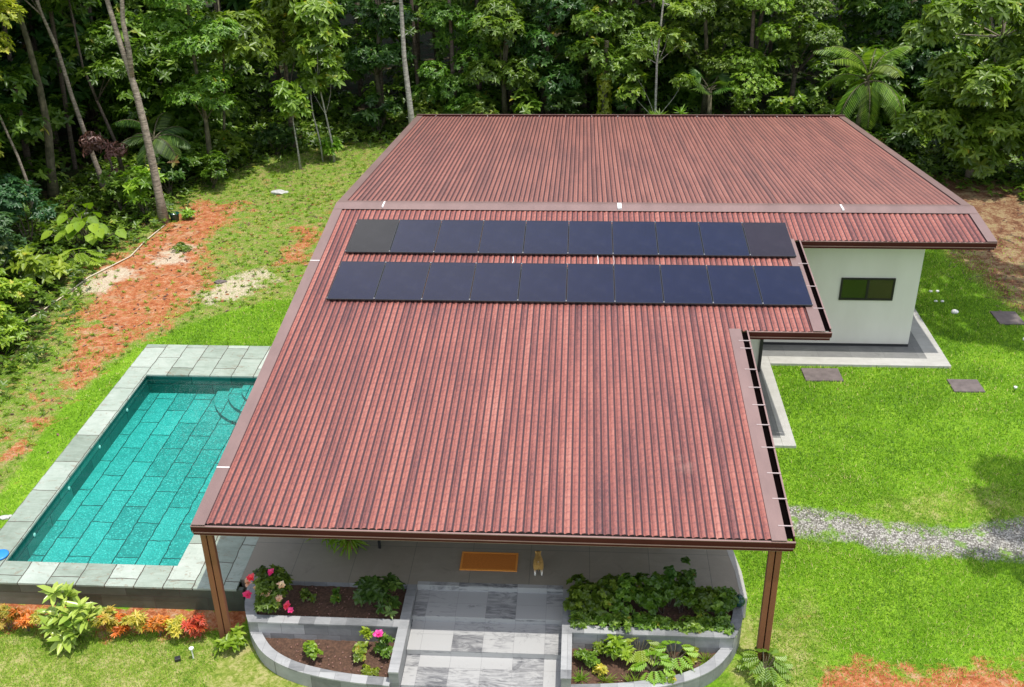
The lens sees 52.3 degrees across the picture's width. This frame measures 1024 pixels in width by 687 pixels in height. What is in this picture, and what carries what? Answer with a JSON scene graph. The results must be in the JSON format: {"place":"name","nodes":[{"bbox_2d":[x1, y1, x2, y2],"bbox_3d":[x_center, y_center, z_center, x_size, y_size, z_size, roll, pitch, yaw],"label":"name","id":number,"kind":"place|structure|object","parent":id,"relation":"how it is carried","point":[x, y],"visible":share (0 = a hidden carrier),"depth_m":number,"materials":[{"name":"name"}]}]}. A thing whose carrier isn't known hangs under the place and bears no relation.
{"place":"outdoors","nodes":[
{"label":"outdoors","id":0,"kind":"place"},
{"bbox_2d":[241,537,739,593],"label":"patio","id":1,"kind":"structure","parent":0,"point":[405,562],"depth_m":21.26,"materials":[{"name":"concrete"}]},
{"bbox_2d":[459,551,517,571],"bbox_3d":[-0.463,4.441,21.256,1.160,0.021,0.560,1,28,4],"label":"doormat","id":2,"kind":"object","parent":1,"relation":"on","point":[487,561],"visible":1,"depth_m":21.24,"materials":[{"name":"orange fabric"}]},
{"bbox_2d":[0,0,1023,686],"bbox_3d":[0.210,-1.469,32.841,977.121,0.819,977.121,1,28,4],"label":"ground","id":3,"kind":"structure","parent":0,"point":[244,666],"depth_m":25.86,"materials":[{"name":"green plant"}]},
{"bbox_2d":[0,0,28,157],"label":"yellow tree","id":4,"kind":"object","parent":3,"relation":"on","point":[6,8],"visible":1,"depth_m":33.53,"materials":[{"name":"brown plant"}]},
{"bbox_2d":[0,211,28,267],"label":"shrub","id":5,"kind":"object","parent":3,"relation":"on","point":[7,246],"visible":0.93,"depth_m":33.43,"materials":[{"name":"green plant"}]},
{"bbox_2d":[0,301,30,349],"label":"shrub","id":6,"kind":"object","parent":3,"relation":"on","point":[7,332],"visible":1,"depth_m":29.69,"materials":[{"name":"green plant"}]},
{"bbox_2d":[0,268,39,314],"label":"shrub","id":7,"kind":"object","parent":3,"relation":"on","point":[17,290],"visible":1,"depth_m":31.55,"materials":[{"name":"green plant"}]},
{"bbox_2d":[0,173,57,243],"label":"shrub","id":8,"kind":"object","parent":3,"relation":"on","point":[12,195],"visible":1,"depth_m":35.96,"materials":[{"name":"green plant"}]},
{"bbox_2d":[15,3,59,202],"bbox_3d":[-18.618,-10.295,38.788,4.308,10.724,4.877,1,28,4],"label":"mossy tree","id":9,"kind":"object","parent":3,"relation":"on","point":[53,190],"visible":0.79,"depth_m":39.48,"materials":[{"name":"brown plant"}]},
{"bbox_2d":[5,245,70,284],"bbox_3d":[-15.243,-2.500,33.667,1.994,1.338,1.661,1,28,4],"label":"shrub","id":10,"kind":"object","parent":3,"relation":"on","point":[44,268],"visible":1,"depth_m":33.34,"materials":[{"name":"green plant"}]},
{"bbox_2d":[25,0,106,188],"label":"leaning tree","id":11,"kind":"object","parent":3,"relation":"on","point":[38,9],"visible":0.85,"depth_m":39.82,"materials":[{"name":"grey plant"}]},
{"bbox_2d":[37,581,116,655],"bbox_3d":[-8.523,5.188,20.097,1.243,1.291,1.210,15,32,27],"label":"variegated shrub","id":12,"kind":"object","parent":3,"relation":"on","point":[68,626],"visible":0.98,"depth_m":19.97,"materials":[{"name":"green plant"}]},
{"bbox_2d":[30,0,127,171],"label":"thin tree","id":13,"kind":"object","parent":3,"relation":"on","point":[118,69],"visible":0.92,"depth_m":40.32,"materials":[{"name":"green plant"}]},
{"bbox_2d":[57,247,108,274],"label":"philodendron","id":14,"kind":"object","parent":3,"relation":"on","point":[79,258],"visible":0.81,"depth_m":34.86,"materials":[{"name":"green plant"}]},
{"bbox_2d":[41,202,126,246],"bbox_3d":[-14.689,-3.926,36.367,2.765,1.594,2.009,9,30,18],"label":"elephant ear plant","id":15,"kind":"object","parent":3,"relation":"on","point":[97,229],"visible":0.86,"depth_m":36.13,"materials":[{"name":"green plant"}]},
{"bbox_2d":[78,131,128,176],"bbox_3d":[-15.724,-6.813,40.277,1.717,3.025,1.717,1,28,4],"label":"dead foliage","id":16,"kind":"object","parent":3,"relation":"on","point":[94,141],"visible":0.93,"depth_m":39.88,"materials":[{"name":"brown plant"}]},
{"bbox_2d":[97,169,133,214],"bbox_3d":[-14.764,-5.629,39.239,1.312,1.686,1.899,-12,30,-19],"label":"shrub","id":17,"kind":"object","parent":3,"relation":"on","point":[116,188],"visible":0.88,"depth_m":39.01,"materials":[{"name":"green plant"}]},
{"bbox_2d":[0,584,244,610],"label":"retaining wall","id":18,"kind":"structure","parent":3,"relation":"on","point":[135,598],"depth_m":20.98,"materials":[{"name":"stone"}]},
{"bbox_2d":[8,376,256,565],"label":"swimming pool","id":19,"kind":"structure","parent":3,"relation":"in","point":[133,490],"depth_m":25.00,"materials":[{"name":"liquid"}]},
{"bbox_2d":[0,344,270,590],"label":"pool deck","id":20,"kind":"structure","parent":3,"relation":"on","point":[189,572],"depth_m":22.87,"materials":[{"name":"grey stone"}]},
{"bbox_2d":[105,0,169,223],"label":"forked tree","id":21,"kind":"object","parent":3,"relation":"on","point":[161,207],"visible":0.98,"depth_m":36.68,"materials":[{"name":"brown plant"}]},
{"bbox_2d":[117,164,167,218],"bbox_3d":[-13.698,-5.566,38.765,1.760,1.993,1.694,-21,34,-33],"label":"shrub","id":22,"kind":"object","parent":3,"relation":"on","point":[139,194],"visible":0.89,"depth_m":38.36,"materials":[{"name":"green plant"}]},
{"bbox_2d":[112,112,193,188],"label":"feather palm","id":23,"kind":"object","parent":3,"relation":"on","point":[158,143],"visible":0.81,"depth_m":40.74,"materials":[{"name":"green plant"}]},
{"bbox_2d":[144,153,191,194],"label":"shrub","id":24,"kind":"object","parent":3,"relation":"on","point":[167,169],"visible":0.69,"depth_m":40.73,"materials":[{"name":"green plant"}]},
{"bbox_2d":[0,195,341,438],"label":"soil clods","id":25,"kind":"object","parent":3,"relation":"on","point":[43,393],"visible":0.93,"depth_m":33.81,"materials":[{"name":"red soil"}]},
{"bbox_2d":[139,0,241,180],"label":"leafy tree","id":26,"kind":"object","parent":3,"relation":"on","point":[194,39],"visible":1,"depth_m":39.62,"materials":[{"name":"green plant"}]},
{"bbox_2d":[180,612,208,637],"bbox_3d":[-6.106,5.495,20.149,0.518,0.629,0.482,1,28,4],"label":"croton","id":27,"kind":"object","parent":3,"relation":"on","point":[194,626],"visible":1,"depth_m":20.05,"materials":[{"name":"red plant"}]},
{"bbox_2d":[0,139,392,480],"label":"weeds","id":28,"kind":"object","parent":3,"relation":"on","point":[125,344],"visible":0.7,"depth_m":35.21,"materials":[{"name":"green plant"}]},
{"bbox_2d":[184,149,228,188],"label":"shrub","id":29,"kind":"object","parent":3,"relation":"on","point":[217,161],"visible":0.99,"depth_m":41.19,"materials":[{"name":"green plant"}]},
{"bbox_2d":[181,0,277,167],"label":"slender tree","id":30,"kind":"object","parent":3,"relation":"on","point":[251,23],"visible":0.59,"depth_m":41.11,"materials":[{"name":"green plant"}]},
{"bbox_2d":[212,622,248,656],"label":"philodendron","id":31,"kind":"object","parent":3,"relation":"on","point":[234,639],"visible":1,"depth_m":19.88,"materials":[{"name":"green plant"}]},
{"bbox_2d":[251,122,301,153],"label":"shrub","id":32,"kind":"object","parent":3,"relation":"on","point":[277,134],"visible":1,"depth_m":45.28,"materials":[{"name":"green plant"}]},
{"bbox_2d":[245,0,309,150],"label":"broad tree","id":33,"kind":"object","parent":3,"relation":"on","point":[282,20],"visible":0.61,"depth_m":42.82,"materials":[{"name":"green plant"}]},
{"bbox_2d":[269,77,312,168],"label":"sapling","id":34,"kind":"object","parent":3,"relation":"on","point":[287,100],"visible":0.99,"depth_m":42.21,"materials":[{"name":"green plant"}]},
{"bbox_2d":[287,0,352,161],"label":"twin sapling","id":35,"kind":"object","parent":3,"relation":"on","point":[317,37],"visible":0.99,"depth_m":42.17,"materials":[{"name":"green plant"}]},
{"bbox_2d":[245,580,416,686],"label":"planter","id":36,"kind":"object","parent":3,"relation":"on","point":[336,632],"visible":0.79,"depth_m":19.81,"materials":[{"name":"stone"}]},
{"bbox_2d":[242,563,293,612],"bbox_3d":[-4.697,4.779,20.181,0.962,0.824,1.034,-4,28,-6],"label":"hibiscus","id":37,"kind":"object","parent":36,"relation":"on","point":[272,586],"visible":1,"depth_m":19.93,"materials":[{"name":"green plant"}]},
{"bbox_2d":[352,572,405,618],"bbox_3d":[-2.568,4.854,20.049,1.017,0.745,0.837,1,28,4],"label":"dark shrub","id":38,"kind":"object","parent":36,"relation":"on","point":[373,589],"visible":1,"depth_m":19.93,"materials":[{"name":"green plant"}]},
{"bbox_2d":[350,92,402,135],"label":"shrub","id":39,"kind":"object","parent":3,"relation":"on","point":[370,117],"visible":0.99,"depth_m":47.03,"materials":[{"name":"green plant"}]},
{"bbox_2d":[339,0,418,125],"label":"forest tree","id":40,"kind":"object","parent":3,"relation":"on","point":[376,54],"visible":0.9,"depth_m":46.36,"materials":[{"name":"green plant"}]},
{"bbox_2d":[399,0,413,123],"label":"straight tree","id":41,"kind":"object","parent":3,"relation":"on","point":[407,86],"visible":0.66,"depth_m":44.63,"materials":[{"name":"white plant"}]},
{"bbox_2d":[412,89,447,117],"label":"shrub","id":42,"kind":"object","parent":3,"relation":"on","point":[421,105],"visible":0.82,"depth_m":46.71,"materials":[{"name":"green plant"}]},
{"bbox_2d":[410,0,495,113],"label":"forest tree","id":43,"kind":"object","parent":3,"relation":"on","point":[442,15],"visible":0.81,"depth_m":46.10,"materials":[{"name":"green plant"}]},
{"bbox_2d":[401,581,562,686],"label":"front steps","id":44,"kind":"structure","parent":3,"relation":"on","point":[482,635],"depth_m":19.75,"materials":[{"name":"grey stone"}]},
{"bbox_2d":[0,0,1007,171],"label":"forest","id":45,"kind":"object","parent":3,"relation":"on","point":[15,31],"depth_m":45.83,"materials":[{"name":"green plant"}]},
{"bbox_2d":[0,0,1007,222],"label":"understory","id":46,"kind":"object","parent":3,"relation":"on","point":[152,60],"visible":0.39,"depth_m":46.98,"materials":[{"name":"green plant"}]},
{"bbox_2d":[461,0,548,113],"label":"forest tree","id":47,"kind":"object","parent":3,"relation":"on","point":[504,25],"visible":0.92,"depth_m":45.17,"materials":[{"name":"green plant"}]},
{"bbox_2d":[0,140,1023,686],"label":"grass","id":48,"kind":"structure","parent":3,"relation":"on","point":[972,334],"depth_m":24.22,"materials":[{"name":"green plant"}]},
{"bbox_2d":[0,107,1023,393],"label":"ground cover","id":49,"kind":"object","parent":3,"relation":"on","point":[924,157],"visible":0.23,"depth_m":41.08,"materials":[{"name":"green plant"}]},
{"bbox_2d":[5,144,1023,452],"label":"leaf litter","id":50,"kind":"object","parent":3,"relation":"on","point":[281,258],"visible":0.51,"depth_m":35.41,"materials":[{"name":"brown plant"}]},
{"bbox_2d":[509,85,543,113],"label":"shrub","id":51,"kind":"object","parent":3,"relation":"on","point":[528,106],"visible":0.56,"depth_m":45.61,"materials":[{"name":"green plant"}]},
{"bbox_2d":[503,0,585,113],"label":"forest tree","id":52,"kind":"object","parent":3,"relation":"on","point":[537,38],"visible":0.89,"depth_m":45.50,"materials":[{"name":"green plant"}]},
{"bbox_2d":[544,91,589,113],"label":"shrub","id":53,"kind":"object","parent":3,"relation":"on","point":[562,101],"visible":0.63,"depth_m":45.79,"materials":[{"name":"green plant"}]},
{"bbox_2d":[190,114,997,660],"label":"house","id":54,"kind":"structure","parent":3,"relation":"on","point":[568,424],"depth_m":23.13,"materials":[{"name":"paint"}]},
{"bbox_2d":[838,278,895,300],"bbox_3d":[9.655,-1.477,28.379,1.440,0.660,0.033,1,28,4],"label":"window","id":55,"kind":"structure","parent":54,"relation":"in","point":[875,289],"depth_m":28.38,"materials":[{"name":"green glass"}]},
{"bbox_3d":[1.429,-2.313,26.765,11.550,0.038,0.040,1,28,4],"label":"rail","id":56,"kind":"object","parent":54,"relation":"attached to","visible":0},
{"bbox_2d":[346,219,399,252],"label":"solar panel","id":57,"kind":"object","parent":56,"relation":"attached to","point":[373,235],"visible":1,"depth_m":27.66,"materials":[{"name":"black glass"}]},
{"bbox_2d":[390,220,441,253],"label":"solar panel","id":58,"kind":"object","parent":56,"relation":"on","point":[417,236],"visible":1,"depth_m":27.57,"materials":[{"name":"blue glass"}]},
{"bbox_2d":[434,220,483,253],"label":"solar panel","id":59,"kind":"object","parent":56,"relation":"attached to","point":[459,236],"visible":1,"depth_m":27.51,"materials":[{"name":"blue glass"}]},
{"bbox_2d":[478,220,526,254],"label":"solar panel","id":60,"kind":"object","parent":56,"relation":"attached to","point":[502,236],"visible":1,"depth_m":27.45,"materials":[{"name":"blue glass"}]},
{"bbox_2d":[523,221,568,254],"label":"solar panel","id":61,"kind":"object","parent":56,"relation":"attached to","point":[546,237],"visible":1,"depth_m":27.35,"materials":[{"name":"blue glass"}]},
{"bbox_2d":[568,221,613,254],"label":"solar panel","id":62,"kind":"object","parent":56,"relation":"attached to","point":[590,237],"visible":1,"depth_m":27.30,"materials":[{"name":"blue glass"}]},
{"bbox_2d":[612,221,658,255],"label":"solar panel","id":63,"kind":"object","parent":56,"relation":"attached to","point":[634,238],"visible":1,"depth_m":27.21,"materials":[{"name":"blue glass"}]},
{"bbox_2d":[655,222,704,255],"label":"solar panel","id":64,"kind":"object","parent":56,"relation":"attached to","point":[678,238],"visible":1,"depth_m":27.14,"materials":[{"name":"blue glass"}]},
{"bbox_2d":[698,222,750,256],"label":"solar panel","id":65,"kind":"object","parent":56,"relation":"attached to","point":[723,239],"visible":1,"depth_m":27.06,"materials":[{"name":"blue glass"}]},
{"bbox_2d":[742,222,795,256],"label":"solar panel","id":66,"kind":"object","parent":56,"relation":"attached to","point":[765,239],"visible":1,"depth_m":27.00,"materials":[{"name":"black glass"}]},
{"bbox_3d":[1.286,-1.014,24.835,11.550,0.038,0.040,1,28,4],"label":"rail","id":67,"kind":"object","parent":54,"relation":"attached to","visible":0},
{"bbox_2d":[327,261,385,299],"bbox_3d":[-3.816,-1.568,25.782,1.154,0.049,1.826,1,34,4],"label":"solar panel","id":68,"kind":"object","parent":67,"relation":"on","point":[356,280],"visible":1,"depth_m":25.73,"materials":[{"name":"blue glass"}]},
{"bbox_2d":[374,262,430,300],"bbox_3d":[-2.669,-1.550,25.709,1.154,0.049,1.826,1,34,4],"label":"solar panel","id":69,"kind":"object","parent":67,"relation":"on","point":[402,281],"visible":1,"depth_m":25.64,"materials":[{"name":"blue glass"}]},
{"bbox_2d":[422,262,476,301],"bbox_3d":[-1.521,-1.532,25.635,1.154,0.049,1.826,1,34,4],"label":"solar panel","id":70,"kind":"object","parent":67,"relation":"on","point":[449,281],"visible":1,"depth_m":25.58,"materials":[{"name":"blue glass"}]},
{"bbox_2d":[470,263,521,301],"bbox_3d":[-0.374,-1.515,25.562,1.154,0.049,1.826,1,34,4],"label":"solar panel","id":71,"kind":"object","parent":67,"relation":"attached to","point":[495,282],"visible":1,"depth_m":25.50,"materials":[{"name":"blue glass"}]},
{"bbox_2d":[518,263,567,302],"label":"solar panel","id":72,"kind":"object","parent":67,"relation":"attached to","point":[543,282],"visible":1,"depth_m":25.44,"materials":[{"name":"blue glass"}]},
{"bbox_2d":[566,264,614,303],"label":"solar panel","id":73,"kind":"object","parent":67,"relation":"on","point":[590,283],"visible":1,"depth_m":25.35,"materials":[{"name":"blue glass"}]},
{"bbox_2d":[614,264,664,303],"bbox_3d":[3.069,-1.461,25.341,1.154,0.049,1.826,1,34,4],"label":"solar panel","id":74,"kind":"object","parent":67,"relation":"attached to","point":[638,283],"visible":1,"depth_m":25.29,"materials":[{"name":"blue glass"}]},
{"bbox_2d":[660,265,713,304],"bbox_3d":[4.216,-1.443,25.268,1.154,0.049,1.826,1,34,4],"label":"solar panel","id":75,"kind":"object","parent":67,"relation":"attached to","point":[686,284],"visible":1,"depth_m":25.21,"materials":[{"name":"blue glass"}]},
{"bbox_2d":[706,265,763,305],"bbox_3d":[5.364,-1.425,25.195,1.154,0.049,1.826,1,34,4],"label":"solar panel","id":76,"kind":"object","parent":67,"relation":"attached to","point":[733,284],"visible":1,"depth_m":25.14,"materials":[{"name":"blue glass"}]},
{"bbox_2d":[753,266,812,305],"bbox_3d":[6.502,-1.403,25.125,1.134,0.036,1.826,1,34,4],"label":"solar panel","id":77,"kind":"object","parent":67,"relation":"attached to","point":[782,286],"visible":1,"depth_m":25.06,"materials":[{"name":"blue glass"}]},
{"bbox_2d":[596,40,612,113],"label":"vine column","id":78,"kind":"structure","parent":3,"relation":"on","point":[602,107],"depth_m":45.32,"materials":[{"name":"green plant"}]},
{"bbox_2d":[564,0,647,112],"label":"forest tree","id":79,"kind":"object","parent":3,"relation":"on","point":[598,16],"visible":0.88,"depth_m":44.72,"materials":[{"name":"green plant"}]},
{"bbox_2d":[603,0,678,113],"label":"forest tree","id":80,"kind":"object","parent":3,"relation":"on","point":[631,40],"visible":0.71,"depth_m":45.22,"materials":[{"name":"green plant"}]},
{"bbox_2d":[560,589,743,686],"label":"planter","id":81,"kind":"object","parent":3,"relation":"on","point":[722,647],"visible":0.53,"depth_m":19.35,"materials":[{"name":"stone"}]},
{"bbox_2d":[562,573,590,612],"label":"dark shrub","id":82,"kind":"object","parent":81,"relation":"on","point":[579,592],"visible":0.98,"depth_m":19.74,"materials":[{"name":"green plant"}]},
{"bbox_2d":[583,573,620,616],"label":"dark shrub","id":83,"kind":"object","parent":81,"relation":"on","point":[600,599],"visible":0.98,"depth_m":19.69,"materials":[{"name":"green plant"}]},
{"bbox_2d":[604,634,635,660],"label":"leafy plant","id":84,"kind":"object","parent":81,"relation":"in","point":[617,646],"visible":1,"depth_m":19.13,"materials":[{"name":"green plant"}]},
{"bbox_2d":[605,572,636,616],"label":"dark shrub","id":85,"kind":"object","parent":81,"relation":"on","point":[626,583],"visible":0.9,"depth_m":19.65,"materials":[{"name":"green plant"}]},
{"bbox_2d":[623,572,661,614],"bbox_3d":[2.516,4.825,19.930,0.884,0.740,0.785,15,32,27],"label":"dark shrub","id":86,"kind":"object","parent":81,"relation":"on","point":[641,597],"visible":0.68,"depth_m":19.70,"materials":[{"name":"green plant"}]},
{"bbox_2d":[628,649,675,685],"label":"philodendron","id":87,"kind":"object","parent":81,"relation":"in","point":[653,671],"visible":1,"depth_m":18.87,"materials":[{"name":"green plant"}]},
{"bbox_2d":[644,571,675,614],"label":"dark shrub","id":88,"kind":"object","parent":81,"relation":"on","point":[662,583],"visible":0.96,"depth_m":19.59,"materials":[{"name":"green plant"}]},
{"bbox_2d":[653,640,699,673],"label":"philodendron","id":89,"kind":"object","parent":81,"relation":"in","point":[675,664],"visible":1,"depth_m":19.15,"materials":[{"name":"green plant"}]},
{"bbox_2d":[664,569,698,612],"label":"dark shrub","id":90,"kind":"object","parent":81,"relation":"on","point":[682,590],"visible":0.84,"depth_m":19.68,"materials":[{"name":"green plant"}]},
{"bbox_2d":[686,585,719,613],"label":"dark shrub","id":91,"kind":"object","parent":81,"relation":"on","point":[704,595],"visible":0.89,"depth_m":19.58,"materials":[{"name":"green plant"}]},
{"bbox_2d":[706,586,738,614],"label":"dark shrub","id":92,"kind":"object","parent":81,"relation":"on","point":[727,600],"visible":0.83,"depth_m":19.51,"materials":[{"name":"green plant"}]},
{"bbox_2d":[613,0,696,113],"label":"bare stem tree","id":93,"kind":"object","parent":3,"relation":"on","point":[674,38],"visible":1,"depth_m":44.14,"materials":[{"name":"green plant"}]},
{"bbox_2d":[660,0,757,114],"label":"forest tree","id":94,"kind":"object","parent":3,"relation":"on","point":[710,63],"visible":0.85,"depth_m":45.36,"materials":[{"name":"green plant"}]},
{"bbox_2d":[687,67,735,114],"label":"tree","id":95,"kind":"object","parent":3,"relation":"on","point":[723,82],"visible":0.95,"depth_m":44.97,"materials":[{"name":"green plant"}]},
{"bbox_2d":[720,0,793,114],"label":"forest tree","id":96,"kind":"object","parent":3,"relation":"on","point":[750,58],"visible":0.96,"depth_m":44.39,"materials":[{"name":"green plant"}]},
{"bbox_2d":[733,647,794,686],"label":"philodendron","id":97,"kind":"object","parent":3,"relation":"on","point":[761,669],"visible":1,"depth_m":19.06,"materials":[{"name":"green plant"}]},
{"bbox_2d":[764,90,807,114],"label":"shrub","id":98,"kind":"object","parent":3,"relation":"on","point":[775,108],"visible":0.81,"depth_m":44.74,"materials":[{"name":"green plant"}]},
{"bbox_2d":[766,0,846,114],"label":"forest tree","id":99,"kind":"object","parent":3,"relation":"on","point":[805,31],"visible":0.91,"depth_m":45.17,"materials":[{"name":"green plant"}]},
{"bbox_2d":[801,368,843,381],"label":"stepping slab","id":100,"kind":"structure","parent":3,"relation":"on","point":[821,374],"depth_m":27.88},
{"bbox_2d":[813,45,911,129],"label":"feather palm","id":101,"kind":"object","parent":3,"relation":"on","point":[854,60],"visible":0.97,"depth_m":43.16,"materials":[{"name":"green plant"}]},
{"bbox_2d":[874,122,925,152],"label":"shrub","id":102,"kind":"object","parent":3,"relation":"on","point":[910,143],"visible":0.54,"depth_m":43.65,"materials":[{"name":"green plant"}]},
{"bbox_2d":[867,0,961,94],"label":"forest tree","id":103,"kind":"object","parent":3,"relation":"on","point":[919,61],"visible":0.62,"depth_m":45.98,"materials":[{"name":"green plant"}]},
{"bbox_2d":[890,0,1023,180],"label":"broadleaf tree","id":104,"kind":"object","parent":3,"relation":"on","point":[980,106],"visible":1,"depth_m":38.75,"materials":[{"name":"green plant"}]},
{"bbox_2d":[947,379,984,392],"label":"stepping slab","id":105,"kind":"structure","parent":3,"relation":"on","point":[967,385],"depth_m":27.25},
{"bbox_2d":[758,331,926,437],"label":"pavement","id":106,"kind":"structure","parent":0,"point":[913,349],"depth_m":28.89,"materials":[{"name":"grey concrete"}]},
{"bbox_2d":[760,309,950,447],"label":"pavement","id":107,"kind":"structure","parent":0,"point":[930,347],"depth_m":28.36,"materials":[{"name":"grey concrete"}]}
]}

